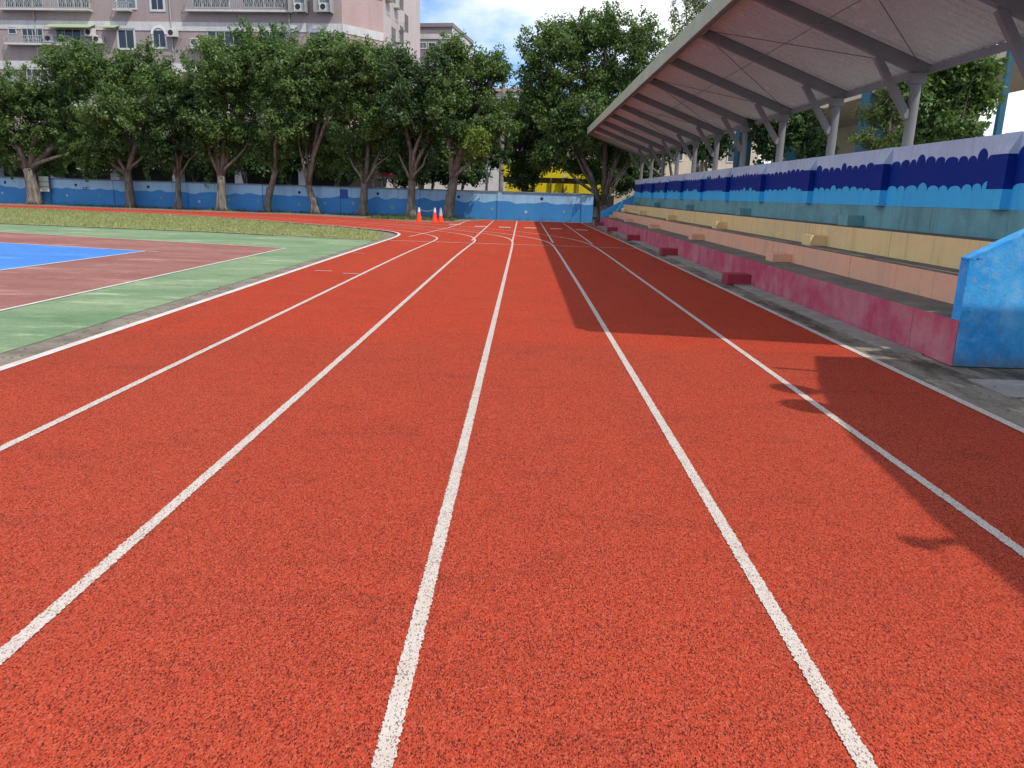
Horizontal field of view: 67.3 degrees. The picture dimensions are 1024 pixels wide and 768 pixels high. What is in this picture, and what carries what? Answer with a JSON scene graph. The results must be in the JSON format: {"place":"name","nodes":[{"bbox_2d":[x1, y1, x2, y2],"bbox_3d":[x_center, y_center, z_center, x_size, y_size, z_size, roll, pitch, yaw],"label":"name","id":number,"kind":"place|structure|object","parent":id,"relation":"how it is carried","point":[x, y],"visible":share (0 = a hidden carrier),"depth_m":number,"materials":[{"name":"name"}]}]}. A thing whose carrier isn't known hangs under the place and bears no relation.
{"place":"outdoors","nodes":[
{"label":"outdoors","id":0,"kind":"place"},
{"bbox_2d":[0,224,371,352],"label":"sports court","id":1,"kind":"object","parent":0,"point":[55,281],"visible":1,"depth_m":13.02,"materials":[{"name":"green rubber"}]},
{"bbox_2d":[0,231,396,365],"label":"soil edge","id":2,"kind":"object","parent":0,"point":[13,355],"visible":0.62,"depth_m":8.18,"materials":[{"name":"grey concrete"}]},
{"bbox_2d":[0,203,592,222],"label":"wall foot soil","id":3,"kind":"structure","parent":0,"point":[357,216],"depth_m":41.87,"materials":[{"name":"brown soil"}]},
{"bbox_2d":[37,176,52,203],"bbox_3d":[-27.283,-11.327,44.908,0.730,1.620,0.060,2,14,0],"label":"notice board","id":4,"kind":"object","parent":3,"relation":"on","point":[44,183],"visible":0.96,"depth_m":44.82,"materials":[{"name":"white metal"}]},
{"bbox_2d":[0,32,101,204],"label":"banyan tree","id":5,"kind":"object","parent":3,"relation":"on","point":[39,143],"visible":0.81,"depth_m":42.74,"materials":[{"name":"green plant"}]},
{"bbox_2d":[54,35,198,207],"bbox_3d":[-21.189,-14.152,41.864,7.770,9.063,5.761,12,18,37],"label":"banyan tree","id":6,"kind":"object","parent":3,"relation":"on","point":[111,147],"visible":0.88,"depth_m":41.11,"materials":[{"name":"green plant"}]},
{"bbox_2d":[134,74,209,208],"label":"banyan tree","id":7,"kind":"object","parent":3,"relation":"on","point":[174,153],"visible":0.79,"depth_m":41.52,"materials":[{"name":"green plant"}]},
{"bbox_2d":[166,15,276,210],"bbox_3d":[-15.372,-14.425,41.515,6.190,10.105,5.445,2,14,0],"label":"banyan tree","id":8,"kind":"object","parent":3,"relation":"on","point":[216,84],"visible":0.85,"depth_m":40.57,"materials":[{"name":"green plant"}]},
{"bbox_2d":[46,202,474,220],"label":"weeds","id":9,"kind":"object","parent":3,"relation":"on","point":[390,216],"visible":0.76,"depth_m":41.98,"materials":[{"name":"green plant"}]},
{"bbox_2d":[233,20,323,212],"bbox_3d":[-12.175,-14.117,40.883,5.280,9.965,5.061,2,14,0],"label":"banyan tree","id":10,"kind":"object","parent":3,"relation":"on","point":[275,61],"visible":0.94,"depth_m":39.96,"materials":[{"name":"green plant"}]},
{"bbox_2d":[0,176,593,222],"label":"perimeter wall","id":11,"kind":"structure","parent":3,"relation":"on","point":[531,206],"depth_m":43.03,"materials":[{"name":"paint"}]},
{"bbox_2d":[290,25,373,213],"bbox_3d":[-9.774,-13.838,41.010,4.194,9.503,6.966,-7,16,-31],"label":"banyan tree","id":12,"kind":"object","parent":3,"relation":"on","point":[326,68],"visible":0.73,"depth_m":39.59,"materials":[{"name":"green plant"}]},
{"bbox_2d":[319,34,416,215],"bbox_3d":[-7.465,-13.458,40.495,5.843,9.156,5.198,2,14,0],"label":"banyan tree","id":13,"kind":"object","parent":3,"relation":"on","point":[366,107],"visible":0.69,"depth_m":39.63,"materials":[{"name":"green plant"}]},
{"bbox_2d":[374,40,463,216],"bbox_3d":[-4.562,-12.944,39.733,4.541,8.696,4.750,2,14,0],"label":"banyan tree","id":14,"kind":"object","parent":3,"relation":"on","point":[399,111],"visible":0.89,"depth_m":38.40,"materials":[{"name":"green plant"}]},
{"bbox_2d":[420,28,523,218],"bbox_3d":[-2.061,-12.906,38.538,4.802,9.361,4.752,-10,18,-38],"label":"banyan tree","id":15,"kind":"object","parent":3,"relation":"on","point":[479,113],"visible":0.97,"depth_m":38.03,"materials":[{"name":"green plant"}]},
{"bbox_2d":[0,207,594,239],"bbox_3d":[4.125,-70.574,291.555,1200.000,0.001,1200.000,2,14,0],"label":"ground","id":16,"kind":"structure","parent":0,"point":[593,221],"depth_m":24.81,"materials":[{"name":"green plant"}]},
{"bbox_2d":[184,152,227,181],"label":"street tree","id":17,"kind":"object","parent":16,"relation":"on","point":[195,169],"visible":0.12,"depth_m":50.79,"materials":[{"name":"green plant"}]},
{"bbox_2d":[0,0,419,189],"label":"apartment building","id":18,"kind":"structure","parent":16,"relation":"on","point":[27,27],"depth_m":59.01,"materials":[{"name":"tile"}]},
{"bbox_2d":[8,27,16,33],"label":"window","id":19,"kind":"structure","parent":18,"relation":"in","point":[10,31],"depth_m":59.89,"materials":[{"name":"clear glass"}]},
{"bbox_2d":[4,0,42,7],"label":"window","id":20,"kind":"structure","parent":18,"relation":"in","point":[15,1],"depth_m":59.34,"materials":[{"name":"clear glass"}]},
{"bbox_2d":[21,28,43,42],"bbox_3d":[-37.281,-27.079,59.834,1.758,1.111,0.070,3,14,5],"label":"window","id":21,"kind":"structure","parent":18,"relation":"in","point":[25,31],"depth_m":59.80,"materials":[{"name":"clear glass"}]},
{"bbox_2d":[26,69,46,81],"bbox_3d":[-37.366,-24.216,60.542,1.758,1.111,0.070,3,14,5],"label":"window","id":22,"kind":"structure","parent":18,"relation":"in","point":[29,73],"depth_m":60.54,"materials":[{"name":"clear glass"}]},
{"bbox_2d":[55,28,81,41],"bbox_3d":[-34.325,-26.957,59.565,2.072,1.107,0.070,3,14,5],"label":"window","id":23,"kind":"structure","parent":18,"relation":"in","point":[76,34],"depth_m":59.52,"materials":[{"name":"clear glass"}]},
{"bbox_2d":[57,0,89,7],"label":"window","id":24,"kind":"structure","parent":18,"relation":"in","point":[81,1],"depth_m":58.93,"materials":[{"name":"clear glass"}]},
{"bbox_2d":[115,0,136,9],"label":"window","id":25,"kind":"structure","parent":18,"relation":"in","point":[133,6],"depth_m":58.56,"materials":[{"name":"clear glass"}]},
{"bbox_2d":[116,28,135,49],"bbox_3d":[-29.683,-26.557,59.193,1.496,1.567,0.070,3,14,5],"label":"window","id":26,"kind":"structure","parent":18,"relation":"in","point":[126,38],"depth_m":59.19,"materials":[{"name":"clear glass"}]},
{"bbox_2d":[149,0,165,11],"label":"window","id":27,"kind":"structure","parent":18,"relation":"in","point":[155,5],"depth_m":58.39,"materials":[{"name":"clear glass"}]},
{"bbox_2d":[151,25,167,48],"bbox_3d":[-27.020,-26.556,58.898,1.265,1.673,0.120,3,14,5],"label":"window","id":28,"kind":"structure","parent":18,"relation":"in","point":[159,35],"depth_m":58.92,"materials":[{"name":"white glass"}]},
{"bbox_2d":[192,0,229,7],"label":"window","id":29,"kind":"structure","parent":18,"relation":"in","point":[228,1],"depth_m":57.96,"materials":[{"name":"white glass"}]},
{"bbox_2d":[207,30,241,45],"bbox_3d":[-21.827,-26.305,58.460,2.790,1.088,0.070,3,14,5],"label":"window","id":30,"kind":"structure","parent":18,"relation":"in","point":[211,32],"depth_m":58.44,"materials":[{"name":"grey glass"}]},
{"bbox_2d":[243,0,285,7],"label":"window","id":31,"kind":"structure","parent":18,"relation":"in","point":[257,1],"depth_m":57.59,"materials":[{"name":"white glass"}]},
{"bbox_2d":[261,30,286,42],"bbox_3d":[-17.992,-26.148,58.110,1.976,1.082,0.070,3,14,5],"label":"window","id":32,"kind":"structure","parent":18,"relation":"in","point":[265,30],"depth_m":58.07,"materials":[{"name":"grey glass"}]},
{"bbox_2d":[293,0,303,4],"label":"window","id":33,"kind":"structure","parent":18,"relation":"in","point":[294,1],"depth_m":57.33,"materials":[{"name":"white glass"}]},
{"bbox_2d":[309,31,329,45],"bbox_3d":[-14.438,-25.934,57.803,1.646,1.077,0.070,3,14,5],"label":"window","id":34,"kind":"structure","parent":18,"relation":"in","point":[311,32],"depth_m":57.75,"materials":[{"name":"white glass"}]},
{"bbox_2d":[318,0,328,4],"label":"window","id":35,"kind":"structure","parent":18,"relation":"in","point":[319,1],"depth_m":57.15,"materials":[{"name":"white glass"}]},
{"bbox_2d":[227,128,271,183],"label":"street tree","id":36,"kind":"object","parent":16,"relation":"on","point":[251,166],"visible":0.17,"depth_m":49.78,"materials":[{"name":"green plant"}]},
{"bbox_2d":[266,137,310,184],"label":"street tree","id":37,"kind":"object","parent":16,"relation":"on","point":[293,164],"visible":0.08,"depth_m":50.70,"materials":[{"name":"green plant"}]},
{"bbox_2d":[303,122,359,187],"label":"street tree","id":38,"kind":"object","parent":16,"relation":"on","point":[344,178],"visible":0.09,"depth_m":50.12,"materials":[{"name":"green plant"}]},
{"bbox_2d":[358,120,405,187],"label":"street tree","id":39,"kind":"object","parent":16,"relation":"on","point":[384,162],"visible":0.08,"depth_m":51.56,"materials":[{"name":"green plant"}]},
{"bbox_2d":[376,165,425,187],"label":"street tree","id":40,"kind":"object","parent":16,"relation":"on","point":[398,183],"visible":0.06,"depth_m":54.93,"materials":[{"name":"green plant"}]},
{"bbox_2d":[415,142,458,188],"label":"street tree","id":41,"kind":"object","parent":16,"relation":"on","point":[431,180],"visible":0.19,"depth_m":50.77,"materials":[{"name":"green plant"}]},
{"bbox_2d":[420,23,473,188],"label":"concrete building","id":42,"kind":"structure","parent":16,"relation":"on","point":[429,34],"depth_m":77.15,"materials":[{"name":"beige concrete"}]},
{"bbox_2d":[420,42,426,48],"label":"window","id":43,"kind":"structure","parent":42,"relation":"in","point":[422,44],"depth_m":77.46,"materials":[{"name":"white glass"}]},
{"bbox_2d":[428,42,435,48],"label":"window","id":44,"kind":"structure","parent":42,"relation":"in","point":[429,43],"depth_m":77.31,"materials":[{"name":"white glass"}]},
{"bbox_2d":[430,141,493,189],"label":"street tree","id":45,"kind":"object","parent":16,"relation":"on","point":[469,174],"visible":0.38,"depth_m":49.73,"materials":[{"name":"green plant"}]},
{"bbox_2d":[424,88,540,191],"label":"pale house","id":46,"kind":"structure","parent":16,"relation":"on","point":[493,184],"depth_m":73.02,"materials":[{"name":"white paint"}]},
{"bbox_2d":[483,131,506,190],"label":"street tree","id":47,"kind":"object","parent":16,"relation":"on","point":[493,163],"visible":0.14,"depth_m":53.08,"materials":[{"name":"green plant"}]},
{"bbox_2d":[495,81,551,191],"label":"banyan tree","id":48,"kind":"object","parent":16,"relation":"on","point":[523,173],"visible":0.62,"depth_m":44.29,"materials":[{"name":"green plant"}]},
{"bbox_2d":[513,0,669,221],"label":"banyan tree","id":49,"kind":"object","parent":16,"relation":"on","point":[569,46],"visible":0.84,"depth_m":39.64,"materials":[{"name":"green plant"}]},
{"bbox_2d":[635,151,675,176],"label":"banyan tree","id":50,"kind":"object","parent":16,"relation":"on","point":[669,163],"visible":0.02,"depth_m":44.22,"materials":[{"name":"green plant"}]},
{"bbox_2d":[666,142,758,175],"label":"cream house","id":51,"kind":"structure","parent":16,"relation":"on","point":[685,163],"depth_m":57.52,"materials":[{"name":"beige paint"}]},
{"bbox_2d":[726,142,734,162],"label":"window","id":52,"kind":"structure","parent":51,"relation":"in","point":[729,159],"depth_m":57.37,"materials":[{"name":"grey glass"}]},
{"bbox_2d":[745,107,838,164],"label":"banyan tree","id":53,"kind":"object","parent":16,"relation":"on","point":[805,137],"visible":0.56,"depth_m":20.25,"materials":[{"name":"green plant"}]},
{"bbox_2d":[727,50,1023,167],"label":"school building","id":54,"kind":"structure","parent":16,"relation":"on","point":[1013,81],"depth_m":23.71,"materials":[{"name":"white tile"}]},
{"bbox_2d":[846,86,904,151],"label":"banyan tree","id":55,"kind":"object","parent":16,"relation":"on","point":[880,106],"visible":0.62,"depth_m":18.05,"materials":[{"name":"green plant"}]},
{"bbox_2d":[888,49,1011,146],"bbox_3d":[8.142,-4.259,14.893,2.737,4.472,1.561,2,14,0],"label":"banyan tree","id":56,"kind":"object","parent":16,"relation":"on","point":[944,93],"visible":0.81,"depth_m":14.39,"materials":[{"name":"green plant"}]},
{"bbox_2d":[372,172,596,219],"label":"street","id":57,"kind":"structure","parent":0,"point":[379,176],"depth_m":53.44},
{"bbox_2d":[36,137,83,179],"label":"street tree","id":58,"kind":"object","parent":57,"relation":"on","point":[72,169],"visible":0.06,"depth_m":50.68,"materials":[{"name":"green plant"}]},
{"bbox_2d":[486,156,487,190],"bbox_3d":[-2.095,-12.266,47.478,1.198,3.660,0.200,2,14,0],"label":"street lamp","id":59,"kind":"object","parent":57,"relation":"on","point":[487,178],"visible":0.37,"depth_m":47.35,"materials":[{"name":"grey metal"}]},
{"bbox_2d":[498,64,505,190],"bbox_3d":[-0.618,-15.053,47.798,0.311,9.000,0.311,2,14,0],"label":"utility pole","id":60,"kind":"object","parent":57,"relation":"on","point":[501,166],"visible":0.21,"depth_m":48.05,"materials":[{"name":"concrete"}]},
{"bbox_2d":[503,96,666,216],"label":"corner shop","id":61,"kind":"structure","parent":57,"relation":"on","point":[562,182],"depth_m":51.60,"materials":[{"name":"yellow paint"}]},
{"bbox_2d":[572,111,672,198],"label":"street tree","id":62,"kind":"object","parent":57,"relation":"on","point":[625,184],"visible":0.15,"depth_m":47.58,"materials":[{"name":"green plant"}]},
{"bbox_2d":[656,0,711,171],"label":"banyan tree","id":63,"kind":"object","parent":57,"relation":"on","point":[700,6],"visible":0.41,"depth_m":54.90,"materials":[{"name":"green plant"}]},
{"bbox_2d":[0,205,1023,767],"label":"running track","id":64,"kind":"structure","parent":0,"point":[630,507],"depth_m":3.26,"materials":[{"name":"red rubber"}]},
{"bbox_2d":[415,207,422,221],"bbox_3d":[-4.249,-7.729,35.134,0.340,0.660,0.340,2,14,0],"label":"traffic cone","id":65,"kind":"object","parent":64,"relation":"on","point":[418,219],"visible":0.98,"depth_m":35.07,"materials":[{"name":"orange plastic"}]},
{"bbox_2d":[431,208,438,222],"bbox_3d":[-3.545,-7.755,35.324,0.340,0.660,0.340,2,14,0],"label":"traffic cone","id":66,"kind":"object","parent":64,"relation":"on","point":[434,219],"visible":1,"depth_m":35.26,"materials":[{"name":"orange plastic"}]},
{"bbox_2d":[438,208,443,222],"bbox_3d":[-3.305,-7.820,35.613,0.340,0.660,0.340,2,14,0],"label":"traffic cone","id":67,"kind":"object","parent":64,"relation":"on","point":[440,218],"visible":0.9,"depth_m":35.55,"materials":[{"name":"orange plastic"}]},
{"bbox_2d":[420,0,1023,163],"label":"sky","id":68,"kind":"structure","parent":0,"point":[488,23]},
{"bbox_2d":[585,223,1023,427],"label":"stand apron","id":69,"kind":"object","parent":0,"point":[954,382],"visible":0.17,"depth_m":6.84,"materials":[{"name":"concrete"}]},
{"bbox_2d":[670,133,736,171],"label":"banyan tree","id":70,"kind":"object","parent":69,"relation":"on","point":[725,146],"visible":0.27,"depth_m":31.32,"materials":[{"name":"green plant"}]},
{"bbox_2d":[593,224,921,355],"bbox_3d":[4.050,-4.262,23.510,0.280,0.032,33.200,2,14,0],"label":"stand footing","id":71,"kind":"object","parent":69,"relation":"on","point":[867,337],"visible":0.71,"depth_m":9.84,"materials":[{"name":"concrete"}]},
{"bbox_2d":[587,0,1023,178],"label":"stand canopy","id":72,"kind":"object","parent":69,"relation":"on","point":[715,70],"visible":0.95,"depth_m":13.87,"materials":[{"name":"metal"}]},
{"bbox_2d":[594,131,1023,367],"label":"spectator stand","id":73,"kind":"object","parent":69,"relation":"on","point":[919,248],"visible":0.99,"depth_m":10.52,"materials":[{"name":"paint"}]},
{"bbox_2d":[968,379,1023,401],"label":"paving slabs","id":74,"kind":"structure","parent":69,"relation":"on","point":[1011,388],"depth_m":6.17,"materials":[{"name":"concrete"}]}
]}

